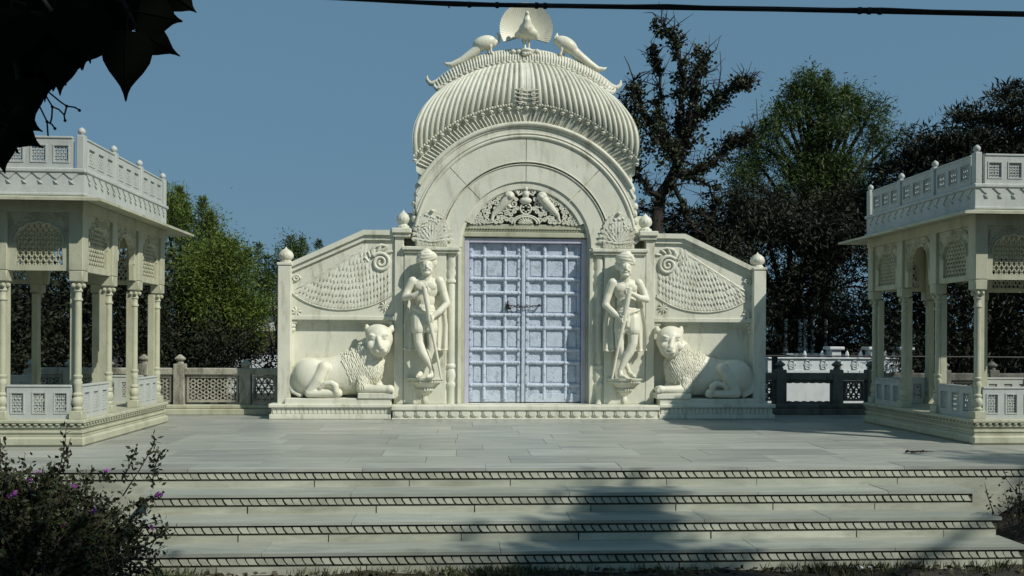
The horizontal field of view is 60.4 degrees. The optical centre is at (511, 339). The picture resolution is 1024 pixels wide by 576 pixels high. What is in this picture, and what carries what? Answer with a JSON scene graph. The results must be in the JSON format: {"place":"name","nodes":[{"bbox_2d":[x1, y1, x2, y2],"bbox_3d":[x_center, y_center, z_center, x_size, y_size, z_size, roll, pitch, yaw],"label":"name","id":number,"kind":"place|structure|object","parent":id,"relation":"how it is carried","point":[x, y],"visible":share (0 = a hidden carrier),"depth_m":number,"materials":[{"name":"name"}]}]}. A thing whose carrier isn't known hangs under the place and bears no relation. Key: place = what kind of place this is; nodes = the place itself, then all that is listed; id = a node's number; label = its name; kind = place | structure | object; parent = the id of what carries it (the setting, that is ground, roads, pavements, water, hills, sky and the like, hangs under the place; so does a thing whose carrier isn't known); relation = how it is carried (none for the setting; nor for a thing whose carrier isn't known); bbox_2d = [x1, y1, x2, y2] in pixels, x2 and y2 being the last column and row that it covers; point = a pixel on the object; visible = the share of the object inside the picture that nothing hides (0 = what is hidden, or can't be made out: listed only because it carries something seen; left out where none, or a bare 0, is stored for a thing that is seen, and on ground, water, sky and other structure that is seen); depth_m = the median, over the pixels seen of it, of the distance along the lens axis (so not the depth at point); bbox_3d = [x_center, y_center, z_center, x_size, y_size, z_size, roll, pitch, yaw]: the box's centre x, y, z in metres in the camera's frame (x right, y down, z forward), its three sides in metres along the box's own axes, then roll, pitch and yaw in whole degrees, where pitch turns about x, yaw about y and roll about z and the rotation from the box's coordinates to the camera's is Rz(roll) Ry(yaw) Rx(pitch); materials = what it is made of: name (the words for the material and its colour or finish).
{"place":"outdoors","nodes":[
{"label":"outdoors","id":0,"kind":"place"},
{"bbox_2d":[226,307,276,392],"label":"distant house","id":1,"kind":"structure","parent":0,"point":[273,333],"depth_m":26.59,"materials":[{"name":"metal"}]},
{"bbox_2d":[254,331,271,354],"bbox_3d":[-7.542,0.107,26.593,0.560,0.725,0.032,0,0,-4],"label":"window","id":2,"kind":"structure","parent":1,"relation":"in","point":[262,331],"depth_m":26.58,"materials":[{"name":"glass"}]},
{"bbox_2d":[270,331,276,354],"bbox_3d":[-7.019,0.109,26.625,0.560,0.725,0.032,0,0,-4],"label":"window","id":3,"kind":"structure","parent":1,"relation":"in","point":[272,332],"depth_m":26.59,"materials":[{"name":"glass"}]},
{"bbox_2d":[0,415,1023,488],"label":"terrace","id":4,"kind":"structure","parent":0,"point":[227,443],"depth_m":8.73,"materials":[{"name":"white stone"}]},
{"bbox_2d":[0,127,193,446],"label":"pavilion","id":5,"kind":"structure","parent":4,"relation":"on","point":[94,211],"depth_m":8.91,"materials":[{"name":"white stone"}]},
{"bbox_2d":[24,354,276,414],"bbox_3d":[-4.952,0.627,12.241,3.512,0.834,0.320,0,0,-4],"label":"jali fence","id":6,"kind":"object","parent":4,"relation":"on","point":[179,374],"visible":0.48,"depth_m":12.23,"materials":[{"name":"white stone"}]},
{"bbox_2d":[268,230,394,418],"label":"wing wall","id":7,"kind":"structure","parent":4,"relation":"on","point":[334,298],"depth_m":11.87,"materials":[{"name":"stone"}]},
{"bbox_2d":[289,324,394,398],"bbox_3d":[-2.285,0.290,11.793,1.444,0.992,0.565,0,0,-4],"label":"lion statue","id":8,"kind":"object","parent":7,"relation":"on","point":[359,370],"visible":1,"depth_m":11.70,"materials":[{"name":"stone"}]},
{"bbox_2d":[391,49,659,419],"bbox_3d":[0.168,-1.518,12.376,3.633,5.178,1.307,0,0,-4],"label":"gateway","id":9,"kind":"object","parent":4,"relation":"on","point":[525,223],"visible":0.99,"depth_m":12.06,"materials":[{"name":"stone"}]},
{"bbox_2d":[401,248,449,378],"bbox_3d":[-1.146,-0.344,11.708,0.650,1.729,0.363,0,0,-4],"label":"guard statue","id":10,"kind":"object","parent":9,"relation":"on","point":[426,323],"visible":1,"depth_m":11.69,"materials":[{"name":"stone"}]},
{"bbox_2d":[444,33,500,67],"bbox_3d":[-0.551,-4.070,12.370,0.802,0.513,0.181,0,0,-4],"label":"peacock statue","id":11,"kind":"object","parent":9,"relation":"on","point":[484,42],"visible":1,"depth_m":12.33,"materials":[{"name":"stone"}]},
{"bbox_2d":[469,243,540,401],"bbox_3d":[-0.096,-0.226,12.168,0.992,2.191,0.137,0,0,-4],"label":"door leaf","id":12,"kind":"structure","parent":9,"relation":"in","point":[497,306],"depth_m":12.16,"materials":[{"name":"paint"}]},
{"bbox_2d":[499,2,552,52],"bbox_3d":[0.204,-4.366,12.316,0.753,0.738,0.356,0,0,-4],"label":"peacock statue","id":13,"kind":"object","parent":9,"relation":"on","point":[525,25],"visible":0.94,"depth_m":12.39,"materials":[{"name":"stone"}]},
{"bbox_2d":[525,244,580,401],"bbox_3d":[0.568,-0.222,12.225,0.770,2.191,0.104,0,0,-4],"label":"door leaf","id":14,"kind":"structure","parent":9,"relation":"in","point":[552,271],"depth_m":12.21,"materials":[{"name":"paint"}]},
{"bbox_2d":[553,33,606,71],"bbox_3d":[0.968,-4.064,12.463,0.764,0.541,0.181,0,0,-4],"label":"peacock statue","id":15,"kind":"object","parent":9,"relation":"on","point":[564,44],"visible":1,"depth_m":12.42,"materials":[{"name":"stone"}]},
{"bbox_2d":[602,251,649,378],"bbox_3d":[1.541,-0.330,11.872,0.650,1.729,0.363,0,0,-4],"label":"guard statue","id":16,"kind":"object","parent":9,"relation":"on","point":[624,323],"visible":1,"depth_m":11.85,"materials":[{"name":"stone"}]},
{"bbox_2d":[654,233,775,418],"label":"wing wall","id":17,"kind":"structure","parent":4,"relation":"on","point":[710,300],"depth_m":12.16,"materials":[{"name":"stone"}]},
{"bbox_2d":[653,326,753,398],"bbox_3d":[2.655,0.316,12.095,1.444,0.992,0.565,0,0,-4],"label":"lion statue","id":18,"kind":"object","parent":17,"relation":"on","point":[688,372],"visible":1,"depth_m":11.98,"materials":[{"name":"stone"}]},
{"bbox_2d":[765,355,1023,414],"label":"jali fence","id":19,"kind":"object","parent":4,"relation":"on","point":[778,378],"visible":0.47,"depth_m":12.85,"materials":[{"name":"stone"}]},
{"bbox_2d":[905,450,933,452],"bbox_3d":[3.892,1.068,8.390,0.292,0.032,0.083,0,0,-4],"label":"fallen twig","id":20,"kind":"object","parent":4,"relation":"on","point":[906,451],"visible":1,"depth_m":8.39,"materials":[{"name":"brown plant"}]},
{"bbox_2d":[838,145,1023,444],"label":"pavilion","id":21,"kind":"structure","parent":4,"relation":"on","point":[933,222],"depth_m":9.93,"materials":[{"name":"white stone"}]},
{"bbox_2d":[10,339,1023,575],"bbox_3d":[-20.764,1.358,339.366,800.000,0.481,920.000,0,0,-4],"label":"ground","id":22,"kind":"structure","parent":0,"point":[1014,531],"depth_m":6.38,"materials":[{"name":"soil"}]},
{"bbox_2d":[0,422,176,575],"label":"flowering bush","id":23,"kind":"object","parent":22,"relation":"on","point":[46,529],"visible":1,"depth_m":5.24,"materials":[{"name":"green plant"}]},
{"bbox_2d":[0,0,196,173],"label":"peepal tree","id":24,"kind":"object","parent":22,"relation":"on","point":[47,47],"visible":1,"depth_m":1.71,"materials":[{"name":"black plant"}]},
{"bbox_2d":[10,242,193,384],"bbox_3d":[-7.668,-0.137,14.700,4.524,3.579,3.039,0,0,-4],"label":"dense tree","id":25,"kind":"object","parent":22,"relation":"on","point":[55,328],"visible":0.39,"depth_m":14.34,"materials":[{"name":"green plant"}]},
{"bbox_2d":[138,170,235,403],"bbox_3d":[-6.111,-0.671,16.098,2.256,4.664,2.147,0,0,-4],"label":"feathery tree","id":26,"kind":"object","parent":22,"relation":"on","point":[180,209],"visible":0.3,"depth_m":15.97,"materials":[{"name":"green plant"}]},
{"bbox_2d":[112,287,276,403],"bbox_3d":[-5.200,0.380,14.725,2.980,2.577,2.008,0,0,-4],"label":"dense tree","id":27,"kind":"object","parent":22,"relation":"on","point":[225,359],"visible":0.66,"depth_m":14.58,"materials":[{"name":"green plant"}]},
{"bbox_2d":[163,224,277,403],"bbox_3d":[-5.070,-0.183,15.453,2.341,3.702,2.174,0,0,-4],"label":"feathery tree","id":28,"kind":"object","parent":22,"relation":"on","point":[220,263],"visible":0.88,"depth_m":15.08,"materials":[{"name":"green plant"}]},
{"bbox_2d":[245,227,325,402],"bbox_3d":[-4.226,-0.209,15.906,1.532,3.771,1.489,0,0,38],"label":"feathery tree","id":29,"kind":"object","parent":22,"relation":"on","point":[295,248],"visible":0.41,"depth_m":15.92,"materials":[{"name":"green plant"}]},
{"bbox_2d":[18,469,1023,575],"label":"steps","id":30,"kind":"structure","parent":22,"relation":"on","point":[250,523],"depth_m":6.83,"materials":[{"name":"white stone"}]},
{"bbox_2d":[139,557,1023,575],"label":"grass","id":31,"kind":"structure","parent":22,"relation":"on","point":[817,567],"depth_m":6.29,"materials":[{"name":"green plant"}]},
{"bbox_2d":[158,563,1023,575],"bbox_3d":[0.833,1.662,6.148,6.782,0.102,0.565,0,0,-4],"label":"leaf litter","id":32,"kind":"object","parent":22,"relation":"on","point":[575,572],"visible":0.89,"depth_m":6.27,"materials":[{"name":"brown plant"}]},
{"bbox_2d":[616,3,764,250],"bbox_3d":[3.316,-2.876,16.816,3.028,7.185,1.448,0,0,-4],"label":"ivy tree","id":33,"kind":"object","parent":22,"relation":"on","point":[686,125],"visible":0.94,"depth_m":16.76,"materials":[{"name":"green plant"}]},
{"bbox_2d":[663,171,784,264],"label":"dense tree","id":34,"kind":"object","parent":22,"relation":"on","point":[724,234],"visible":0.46,"depth_m":17.20,"materials":[{"name":"green plant"}]},
{"bbox_2d":[698,163,914,356],"bbox_3d":[5.948,-1.037,18.510,5.224,5.554,3.061,0,0,-4],"label":"dense tree","id":35,"kind":"object","parent":22,"relation":"on","point":[816,230],"visible":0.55,"depth_m":18.06,"materials":[{"name":"green plant"}]},
{"bbox_2d":[776,319,844,356],"bbox_3d":[6.026,0.641,18.402,1.184,2.120,1.600,0,0,-4],"label":"distant kiosk","id":36,"kind":"object","parent":22,"relation":"on","point":[805,340],"visible":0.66,"depth_m":18.17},
{"bbox_2d":[715,55,914,347],"bbox_3d":[6.962,-2.224,19.539,5.318,7.913,2.195,0,0,-4],"label":"feathery tree","id":37,"kind":"object","parent":22,"relation":"on","point":[816,156],"visible":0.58,"depth_m":19.24,"materials":[{"name":"green plant"}]},
{"bbox_2d":[765,347,914,402],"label":"boundary wall","id":38,"kind":"structure","parent":22,"relation":"on","point":[807,392],"depth_m":15.97,"materials":[{"name":"white stone"}]},
{"bbox_2d":[832,225,1023,385],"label":"dense tree","id":39,"kind":"object","parent":22,"relation":"on","point":[1011,305],"visible":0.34,"depth_m":16.41,"materials":[{"name":"green plant"}]},
{"bbox_2d":[849,76,1023,372],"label":"spreading tree","id":40,"kind":"object","parent":22,"relation":"on","point":[941,148],"visible":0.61,"depth_m":17.82,"materials":[{"name":"green plant"}]},
{"bbox_2d":[981,472,1023,524],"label":"dry shrub","id":41,"kind":"object","parent":22,"relation":"on","point":[1018,513],"visible":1,"depth_m":7.04,"materials":[{"name":"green plant"}]},
{"bbox_2d":[10,0,1023,343],"label":"sky","id":42,"kind":"structure","parent":0,"point":[309,109],"materials":[{"name":"blue"}]},
{"bbox_2d":[338,0,1023,16],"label":"overhead cable","id":43,"kind":"object","parent":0,"point":[858,10],"visible":1,"depth_m":2.78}
]}

